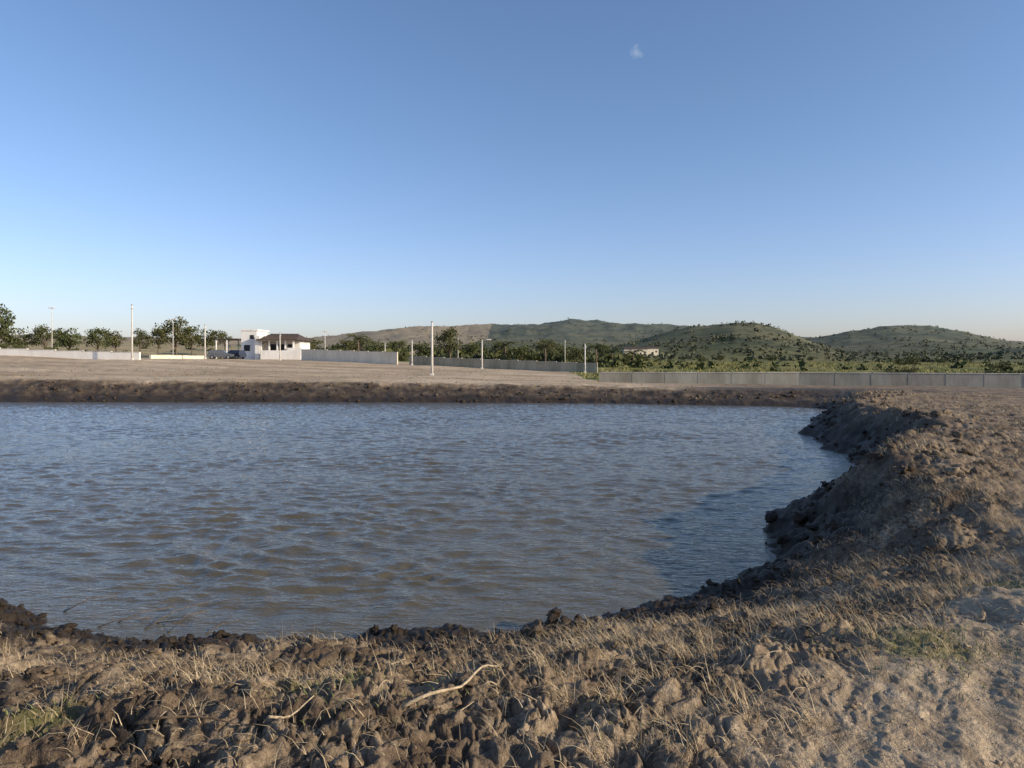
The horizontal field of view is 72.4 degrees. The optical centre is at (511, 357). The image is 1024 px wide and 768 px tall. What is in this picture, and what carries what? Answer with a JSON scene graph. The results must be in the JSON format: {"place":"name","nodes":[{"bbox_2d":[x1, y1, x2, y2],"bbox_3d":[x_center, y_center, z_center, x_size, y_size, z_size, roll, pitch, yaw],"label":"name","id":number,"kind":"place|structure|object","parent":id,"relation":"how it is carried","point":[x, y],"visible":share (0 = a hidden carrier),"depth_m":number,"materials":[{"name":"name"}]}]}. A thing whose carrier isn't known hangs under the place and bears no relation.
{"place":"outdoors","nodes":[
{"label":"outdoors","id":0,"kind":"place"},
{"bbox_2d":[0,402,857,641],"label":"pond water","id":1,"kind":"structure","parent":0,"point":[327,519],"depth_m":13.04,"materials":[{"name":"liquid"}]},
{"bbox_2d":[63,595,117,611],"bbox_3d":[-4.717,2.751,7.811,0.569,0.148,0.012,0,0,-20],"label":"twig","id":2,"kind":"object","parent":1,"relation":"on","point":[87,599],"visible":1,"depth_m":7.80,"materials":[{"name":"wood"}]},
{"bbox_2d":[98,617,149,626],"bbox_3d":[-4.109,2.781,7.343,0.563,0.090,0.012,0,0,-17],"label":"twig","id":3,"kind":"object","parent":1,"relation":"on","point":[121,619],"visible":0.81,"depth_m":7.34,"materials":[{"name":"wood"}]},
{"bbox_2d":[116,606,174,622],"bbox_3d":[-3.975,2.777,7.544,0.625,0.098,0.014,0,0,-34],"label":"twig","id":4,"kind":"object","parent":1,"relation":"on","point":[143,611],"visible":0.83,"depth_m":7.54,"materials":[{"name":"wood"}]},
{"bbox_2d":[145,601,210,628],"bbox_3d":[-3.586,2.761,7.495,0.020,0.130,0.759,0,0,41],"label":"twig","id":5,"kind":"object","parent":1,"relation":"on","point":[172,612],"visible":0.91,"depth_m":7.45,"materials":[{"name":"wood"}]},
{"bbox_2d":[167,611,204,632],"bbox_3d":[-3.386,2.751,7.276,0.012,0.148,0.424,0,0,45],"label":"twig","id":6,"kind":"object","parent":1,"relation":"on","point":[182,619],"visible":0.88,"depth_m":7.26,"materials":[{"name":"wood"}]},
{"bbox_2d":[0,319,1023,767],"bbox_3d":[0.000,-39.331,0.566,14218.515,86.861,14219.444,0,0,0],"label":"ground","id":7,"kind":"structure","parent":0,"point":[982,735],"depth_m":4.47,"materials":[{"name":"brown soil"}]},
{"bbox_2d":[0,304,15,334],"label":"tree","id":8,"kind":"object","parent":7,"relation":"on","point":[4,322],"visible":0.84,"depth_m":150.70,"materials":[{"name":"green plant"}]},
{"bbox_2d":[11,344,27,347],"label":"shrub","id":9,"kind":"object","parent":7,"relation":"on","point":[17,346],"visible":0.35,"depth_m":96.94,"materials":[{"name":"green plant"}]},
{"bbox_2d":[0,326,40,347],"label":"tree","id":10,"kind":"object","parent":7,"relation":"on","point":[7,338],"visible":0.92,"depth_m":148.71,"materials":[{"name":"green plant"}]},
{"bbox_2d":[30,324,57,348],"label":"tree","id":11,"kind":"object","parent":7,"relation":"on","point":[40,331],"visible":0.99,"depth_m":149.59,"materials":[{"name":"green plant"}]},
{"bbox_2d":[47,327,85,349],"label":"tree","id":12,"kind":"object","parent":7,"relation":"on","point":[61,339],"visible":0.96,"depth_m":163.39,"materials":[{"name":"green plant"}]},
{"bbox_2d":[0,349,140,359],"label":"white wall","id":13,"kind":"structure","parent":7,"relation":"on","point":[77,354],"depth_m":90.32,"materials":[{"name":"paint"}]},
{"bbox_2d":[0,348,112,351],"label":"coping","id":14,"kind":"object","parent":13,"relation":"on","point":[56,350],"visible":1,"depth_m":90.41,"materials":[{"name":"concrete"}]},
{"bbox_2d":[84,327,114,350],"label":"tree","id":15,"kind":"object","parent":7,"relation":"on","point":[93,335],"visible":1,"depth_m":169.00,"materials":[{"name":"green plant"}]},
{"bbox_2d":[100,331,126,351],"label":"tree","id":16,"kind":"object","parent":7,"relation":"on","point":[116,337],"visible":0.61,"depth_m":188.84,"materials":[{"name":"green plant"}]},
{"bbox_2d":[19,336,240,358],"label":"roadside scrub","id":17,"kind":"object","parent":7,"relation":"on","point":[186,347],"visible":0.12,"depth_m":219.79,"materials":[{"name":"green plant"}]},
{"bbox_2d":[130,304,133,359],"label":"utility pole","id":18,"kind":"object","parent":7,"relation":"on","point":[132,358],"visible":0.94,"depth_m":87.93,"materials":[{"name":"concrete"}]},
{"bbox_2d":[133,328,152,351],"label":"tree","id":19,"kind":"object","parent":7,"relation":"on","point":[140,335],"visible":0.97,"depth_m":189.94,"materials":[{"name":"green plant"}]},
{"bbox_2d":[145,328,167,354],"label":"tree","id":20,"kind":"object","parent":7,"relation":"on","point":[153,336],"visible":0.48,"depth_m":194.96,"materials":[{"name":"green plant"}]},
{"bbox_2d":[154,316,191,354],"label":"tree","id":21,"kind":"object","parent":7,"relation":"on","point":[175,328],"visible":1,"depth_m":174.13,"materials":[{"name":"green plant"}]},
{"bbox_2d":[149,355,203,358],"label":"white wall","id":22,"kind":"structure","parent":7,"relation":"on","point":[171,357],"depth_m":104.47,"materials":[{"name":"white paint"}]},
{"bbox_2d":[179,325,208,355],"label":"tree","id":23,"kind":"object","parent":7,"relation":"on","point":[189,328],"visible":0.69,"depth_m":183.72,"materials":[{"name":"green plant"}]},
{"bbox_2d":[149,715,239,724],"bbox_3d":[-1.323,1.515,2.937,0.386,0.026,0.046,0,0,2],"label":"stick","id":24,"kind":"object","parent":7,"relation":"on","point":[177,716],"visible":1,"depth_m":2.94,"materials":[{"name":"brown wood"}]},
{"bbox_2d":[204,325,205,358],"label":"utility pole","id":25,"kind":"object","parent":7,"relation":"on","point":[204,341],"visible":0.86,"depth_m":104.95,"materials":[{"name":"concrete"}]},
{"bbox_2d":[189,328,225,347],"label":"tree","id":26,"kind":"object","parent":7,"relation":"on","point":[213,335],"visible":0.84,"depth_m":200.40,"materials":[{"name":"green plant"}]},
{"bbox_2d":[207,350,234,358],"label":"parked car","id":27,"kind":"object","parent":7,"relation":"on","point":[212,354],"visible":0.99,"depth_m":120.68,"materials":[{"name":"grey paint"}]},
{"bbox_2d":[218,333,231,351],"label":"tree","id":28,"kind":"object","parent":7,"relation":"on","point":[222,341],"visible":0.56,"depth_m":219.85,"materials":[{"name":"green plant"}]},
{"bbox_2d":[215,338,240,339],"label":"carport roof","id":29,"kind":"structure","parent":7,"relation":"on","point":[227,339],"depth_m":129.01,"materials":[{"name":"brown wood"}]},
{"bbox_2d":[223,350,246,358],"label":"parked car","id":30,"kind":"object","parent":7,"relation":"on","point":[237,354],"visible":0.63,"depth_m":124.07,"materials":[{"name":"blue paint"}]},
{"bbox_2d":[241,331,267,359],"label":"tower block","id":31,"kind":"structure","parent":7,"relation":"on","point":[246,340],"depth_m":130.00,"materials":[{"name":"white paint"}]},
{"bbox_2d":[244,345,249,350],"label":"window","id":32,"kind":"structure","parent":31,"relation":"attached to","point":[246,347],"depth_m":129.95,"materials":[{"name":"black glass"}]},
{"bbox_2d":[240,329,268,331],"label":"tower parapet","id":33,"kind":"structure","parent":31,"relation":"on","point":[254,330],"depth_m":129.90,"materials":[{"name":"white paint"}]},
{"bbox_2d":[255,336,266,359],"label":"stair block","id":34,"kind":"structure","parent":7,"relation":"on","point":[257,348],"depth_m":128.80,"materials":[{"name":"white paint"}]},
{"bbox_2d":[250,670,280,689],"bbox_3d":[-1.181,1.545,3.365,0.167,0.077,0.021,0,0,16],"label":"twig","id":35,"kind":"object","parent":7,"relation":"on","point":[265,683],"visible":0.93,"depth_m":3.37,"materials":[{"name":"beige wood"}]},
{"bbox_2d":[260,340,294,340],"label":"veranda beam","id":36,"kind":"structure","parent":7,"relation":"on","point":[277,340],"depth_m":128.80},
{"bbox_2d":[279,339,280,359],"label":"utility pole","id":37,"kind":"object","parent":7,"relation":"on","point":[279,349],"visible":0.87,"depth_m":117.95,"materials":[{"name":"concrete"}]},
{"bbox_2d":[260,350,300,359],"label":"veranda low wall","id":38,"kind":"structure","parent":7,"relation":"on","point":[285,354],"depth_m":128.10,"materials":[{"name":"white paint"}]},
{"bbox_2d":[267,341,309,349],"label":"wing","id":39,"kind":"structure","parent":7,"relation":"on","point":[299,344],"depth_m":132.50,"materials":[{"name":"white paint"}]},
{"bbox_2d":[270,344,283,349],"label":"veranda opening","id":40,"kind":"object","parent":39,"relation":"attached to","point":[272,346],"visible":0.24,"depth_m":132.40,"materials":[{"name":"black"}]},
{"bbox_2d":[277,334,313,341],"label":"hipped roof","id":41,"kind":"structure","parent":39,"relation":"on","point":[302,338],"depth_m":133.46,"materials":[{"name":"tile"}]},
{"bbox_2d":[267,695,313,718],"bbox_3d":[-0.941,1.504,2.985,0.014,0.052,0.227,0,0,38],"label":"stick","id":42,"kind":"object","parent":7,"relation":"on","point":[276,717],"visible":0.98,"depth_m":2.98,"materials":[{"name":"beige wood"}]},
{"bbox_2d":[287,348,307,349],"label":"side annex","id":43,"kind":"object","parent":7,"relation":"on","point":[296,348],"visible":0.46,"depth_m":128.40,"materials":[{"name":"white paint"}]},
{"bbox_2d":[306,337,324,349],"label":"tree","id":44,"kind":"object","parent":7,"relation":"on","point":[313,345],"visible":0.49,"depth_m":201.14,"materials":[{"name":"green plant"}]},
{"bbox_2d":[331,339,357,349],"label":"tree","id":45,"kind":"object","parent":7,"relation":"on","point":[348,344],"visible":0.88,"depth_m":169.82,"materials":[{"name":"green plant"}]},
{"bbox_2d":[331,699,363,716],"bbox_3d":[-0.703,1.487,2.986,0.162,0.073,0.013,0,0,20],"label":"twig","id":46,"kind":"object","parent":7,"relation":"on","point":[332,710],"visible":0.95,"depth_m":2.98,"materials":[{"name":"brown wood"}]},
{"bbox_2d":[0,358,695,386],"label":"dry weeds","id":47,"kind":"object","parent":7,"relation":"on","point":[327,377],"visible":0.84,"depth_m":68.10,"materials":[{"name":"brown plant"}]},
{"bbox_2d":[301,349,397,363],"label":"boundary wall","id":48,"kind":"structure","parent":7,"relation":"on","point":[354,356],"depth_m":118.07,"materials":[{"name":"grey concrete"}]},
{"bbox_2d":[302,349,382,351],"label":"coping","id":49,"kind":"object","parent":48,"relation":"on","point":[344,350],"visible":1,"depth_m":118.30,"materials":[{"name":"concrete"}]},
{"bbox_2d":[344,334,371,350],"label":"palm tree","id":50,"kind":"object","parent":7,"relation":"on","point":[356,337],"visible":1,"depth_m":139.79,"materials":[{"name":"green plant"}]},
{"bbox_2d":[350,336,370,350],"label":"tree","id":51,"kind":"object","parent":7,"relation":"on","point":[362,342],"visible":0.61,"depth_m":188.77,"materials":[{"name":"green plant"}]},
{"bbox_2d":[360,340,392,350],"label":"tree","id":52,"kind":"object","parent":7,"relation":"on","point":[378,347],"visible":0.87,"depth_m":169.67,"materials":[{"name":"green plant"}]},
{"bbox_2d":[387,340,409,351],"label":"tree","id":53,"kind":"object","parent":7,"relation":"on","point":[401,344],"visible":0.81,"depth_m":184.43,"materials":[{"name":"green plant"}]},
{"bbox_2d":[411,341,412,364],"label":"utility pole","id":54,"kind":"object","parent":7,"relation":"on","point":[411,353],"visible":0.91,"depth_m":107.94,"materials":[{"name":"concrete"}]},
{"bbox_2d":[408,343,440,354],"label":"tree","id":55,"kind":"object","parent":7,"relation":"on","point":[423,349],"visible":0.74,"depth_m":178.69,"materials":[{"name":"green plant"}]},
{"bbox_2d":[430,321,433,374],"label":"utility pole","id":56,"kind":"object","parent":7,"relation":"on","point":[432,326],"visible":0.89,"depth_m":73.90,"materials":[{"name":"concrete"}]},
{"bbox_2d":[434,326,462,357],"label":"tree","id":57,"kind":"object","parent":7,"relation":"on","point":[448,336],"visible":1,"depth_m":139.76,"materials":[{"name":"green plant"}]},
{"bbox_2d":[401,664,498,708],"bbox_3d":[-0.249,1.524,3.280,0.094,0.079,0.631,0,0,42],"label":"stick","id":58,"kind":"object","parent":7,"relation":"on","point":[405,705],"visible":0.99,"depth_m":3.16,"materials":[{"name":"beige wood"}]},
{"bbox_2d":[461,342,487,354],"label":"tree","id":59,"kind":"object","parent":7,"relation":"on","point":[470,349],"visible":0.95,"depth_m":168.61,"materials":[{"name":"green plant"}]},
{"bbox_2d":[323,343,643,365],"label":"distant trees","id":60,"kind":"object","parent":7,"relation":"on","point":[498,354],"visible":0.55,"depth_m":164.08,"materials":[{"name":"green plant"}]},
{"bbox_2d":[481,339,490,368],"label":"street lamp","id":61,"kind":"object","parent":7,"relation":"on","point":[482,352],"visible":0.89,"depth_m":101.93,"materials":[{"name":"metal"}]},
{"bbox_2d":[489,343,510,354],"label":"tree","id":62,"kind":"object","parent":7,"relation":"on","point":[502,348],"visible":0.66,"depth_m":179.88,"materials":[{"name":"green plant"}]},
{"bbox_2d":[409,356,597,372],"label":"boundary wall","id":63,"kind":"structure","parent":7,"relation":"on","point":[526,365],"depth_m":105.18,"materials":[{"name":"grey concrete"}]},
{"bbox_2d":[410,356,576,362],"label":"coping","id":64,"kind":"object","parent":63,"relation":"on","point":[499,359],"visible":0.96,"depth_m":102.78,"materials":[{"name":"concrete"}]},
{"bbox_2d":[493,341,516,357],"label":"palm tree","id":65,"kind":"object","parent":7,"relation":"on","point":[504,345],"visible":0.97,"depth_m":149.85,"materials":[{"name":"green plant"}]},
{"bbox_2d":[0,380,1023,767],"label":"dirt clods","id":66,"kind":"object","parent":7,"relation":"on","point":[164,752],"visible":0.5,"depth_m":5.61,"materials":[{"name":"brown soil"}]},
{"bbox_2d":[133,718,157,725],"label":"twig","id":67,"kind":"object","parent":66,"relation":"on","point":[147,719],"visible":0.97,"depth_m":2.96,"materials":[{"name":"brown wood"}]},
{"bbox_2d":[0,461,1023,767],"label":"dry grass tufts","id":68,"kind":"object","parent":7,"relation":"on","point":[710,647],"visible":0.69,"depth_m":4.02,"materials":[{"name":"plant"}]},
{"bbox_2d":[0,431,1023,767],"bbox_3d":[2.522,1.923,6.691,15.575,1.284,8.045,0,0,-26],"label":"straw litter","id":69,"kind":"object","parent":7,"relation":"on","point":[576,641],"visible":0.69,"depth_m":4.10,"materials":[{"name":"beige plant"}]},
{"bbox_2d":[0,571,1023,767],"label":"green grass sprigs","id":70,"kind":"object","parent":7,"relation":"on","point":[893,634],"depth_m":3.65,"materials":[{"name":"green plant"}]},
{"bbox_2d":[506,345,536,360],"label":"tree","id":71,"kind":"object","parent":7,"relation":"on","point":[520,351],"visible":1,"depth_m":148.72,"materials":[{"name":"green plant"}]},
{"bbox_2d":[531,342,557,360],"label":"palm tree","id":72,"kind":"object","parent":7,"relation":"on","point":[542,345],"visible":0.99,"depth_m":134.83,"materials":[{"name":"green plant"}]},
{"bbox_2d":[535,338,555,353],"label":"tree","id":73,"kind":"object","parent":7,"relation":"on","point":[548,349],"visible":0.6,"depth_m":159.04,"materials":[{"name":"green plant"}]},
{"bbox_2d":[547,345,569,355],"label":"tree","id":74,"kind":"object","parent":7,"relation":"on","point":[562,349],"visible":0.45,"depth_m":165.32,"materials":[{"name":"green plant"}]},
{"bbox_2d":[559,346,587,359],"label":"tree","id":75,"kind":"object","parent":7,"relation":"on","point":[573,352],"visible":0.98,"depth_m":150.06,"materials":[{"name":"green plant"}]},
{"bbox_2d":[584,343,586,372],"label":"utility pole","id":76,"kind":"object","parent":7,"relation":"on","point":[585,346],"visible":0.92,"depth_m":94.94,"materials":[{"name":"concrete"}]},
{"bbox_2d":[582,343,609,362],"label":"palm tree","id":77,"kind":"object","parent":7,"relation":"on","point":[590,346],"visible":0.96,"depth_m":139.84,"materials":[{"name":"green plant"}]},
{"bbox_2d":[591,344,612,356],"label":"tree","id":78,"kind":"object","parent":7,"relation":"on","point":[600,348],"visible":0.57,"depth_m":169.10,"materials":[{"name":"green plant"}]},
{"bbox_2d":[601,348,623,359],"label":"palm tree","id":79,"kind":"object","parent":7,"relation":"on","point":[612,351],"visible":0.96,"depth_m":149.79,"materials":[{"name":"green plant"}]},
{"bbox_2d":[621,349,645,364],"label":"palm tree","id":80,"kind":"object","parent":7,"relation":"on","point":[635,351],"visible":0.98,"depth_m":149.85,"materials":[{"name":"green plant"}]},
{"bbox_2d":[631,353,650,360],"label":"tree","id":81,"kind":"object","parent":7,"relation":"on","point":[641,357],"visible":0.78,"depth_m":179.05,"materials":[{"name":"green plant"}]},
{"bbox_2d":[648,348,658,355],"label":"walls","id":82,"kind":"structure","parent":7,"relation":"on","point":[650,350],"depth_m":427.50,"materials":[{"name":"white paint"}]},
{"bbox_2d":[314,334,1023,362],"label":"valley trees","id":83,"kind":"object","parent":7,"relation":"on","point":[689,356],"visible":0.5,"depth_m":421.93,"materials":[{"name":"green plant"}]},
{"bbox_2d":[321,317,1023,355],"bbox_3d":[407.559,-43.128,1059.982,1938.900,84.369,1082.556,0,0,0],"label":"hillside shrubs","id":84,"kind":"object","parent":7,"relation":"on","point":[820,344],"visible":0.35,"depth_m":670.04,"materials":[{"name":"green plant"}]},
{"bbox_2d":[662,666,692,680],"bbox_3d":[0.808,1.558,3.460,0.193,0.056,0.023,0,0,-22],"label":"twig","id":85,"kind":"object","parent":7,"relation":"on","point":[678,666],"visible":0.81,"depth_m":3.48,"materials":[{"name":"brown wood"}]},
{"bbox_2d":[696,356,706,361],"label":"tree","id":86,"kind":"object","parent":7,"relation":"on","point":[701,359],"visible":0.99,"depth_m":199.25,"materials":[{"name":"green plant"}]},
{"bbox_2d":[716,355,725,360],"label":"tree","id":87,"kind":"object","parent":7,"relation":"on","point":[720,357],"visible":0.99,"depth_m":209.48,"materials":[{"name":"green plant"}]},
{"bbox_2d":[767,356,775,360],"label":"tree","id":88,"kind":"object","parent":7,"relation":"on","point":[772,358],"visible":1,"depth_m":219.22,"materials":[{"name":"green plant"}]},
{"bbox_2d":[598,357,1023,370],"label":"field bushes","id":89,"kind":"object","parent":7,"relation":"on","point":[802,363],"visible":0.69,"depth_m":132.43,"materials":[{"name":"green plant"}]},
{"bbox_2d":[599,372,1023,387],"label":"boundary wall","id":90,"kind":"structure","parent":7,"relation":"on","point":[946,379],"depth_m":65.34,"materials":[{"name":"grey concrete"}]},
{"bbox_2d":[601,372,1023,373],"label":"coping","id":91,"kind":"object","parent":90,"relation":"on","point":[802,372],"visible":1,"depth_m":66.03,"materials":[{"name":"concrete"}]},
{"bbox_2d":[770,389,1023,494],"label":"dry grass on bank","id":92,"kind":"structure","parent":7,"relation":"on","point":[964,416],"depth_m":19.96,"materials":[{"name":"plant"}]},
{"bbox_2d":[893,358,905,365],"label":"tree","id":93,"kind":"object","parent":7,"relation":"on","point":[897,361],"visible":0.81,"depth_m":139.49,"materials":[{"name":"green plant"}]},
{"bbox_2d":[895,366,920,372],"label":"shrub","id":94,"kind":"object","parent":7,"relation":"on","point":[905,370],"visible":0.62,"depth_m":79.31,"materials":[{"name":"green plant"}]},
{"bbox_2d":[899,355,924,366],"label":"tree","id":95,"kind":"object","parent":7,"relation":"on","point":[912,362],"visible":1,"depth_m":129.96,"materials":[{"name":"green plant"}]},
{"bbox_2d":[984,369,1006,372],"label":"shrub","id":96,"kind":"object","parent":7,"relation":"on","point":[991,371],"visible":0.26,"depth_m":72.42,"materials":[{"name":"green plant"}]},
{"bbox_2d":[993,363,1008,368],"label":"tree","id":97,"kind":"object","parent":7,"relation":"on","point":[1002,365],"visible":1,"depth_m":120.03,"materials":[{"name":"green plant"}]},
{"bbox_2d":[1004,369,1023,372],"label":"shrub","id":98,"kind":"object","parent":7,"relation":"on","point":[1019,371],"visible":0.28,"depth_m":73.59,"materials":[{"name":"green plant"}]},
{"bbox_2d":[0,0,1023,341],"label":"sky","id":99,"kind":"structure","parent":0,"point":[306,168],"materials":[{"name":"blue"}]},
{"bbox_2d":[633,349,647,355],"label":"walls","id":100,"kind":"structure","parent":0,"point":[646,350],"depth_m":417.50,"materials":[{"name":"white paint"}]},
{"bbox_2d":[633,347,648,348],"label":"gable roof","id":101,"kind":"structure","parent":100,"relation":"on","point":[640,347],"depth_m":418.31,"materials":[{"name":"tile"}]},
{"bbox_2d":[575,360,1023,379],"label":"field grass","id":102,"kind":"structure","parent":0,"point":[692,366],"depth_m":137.87,"materials":[{"name":"green plant"}]}
]}

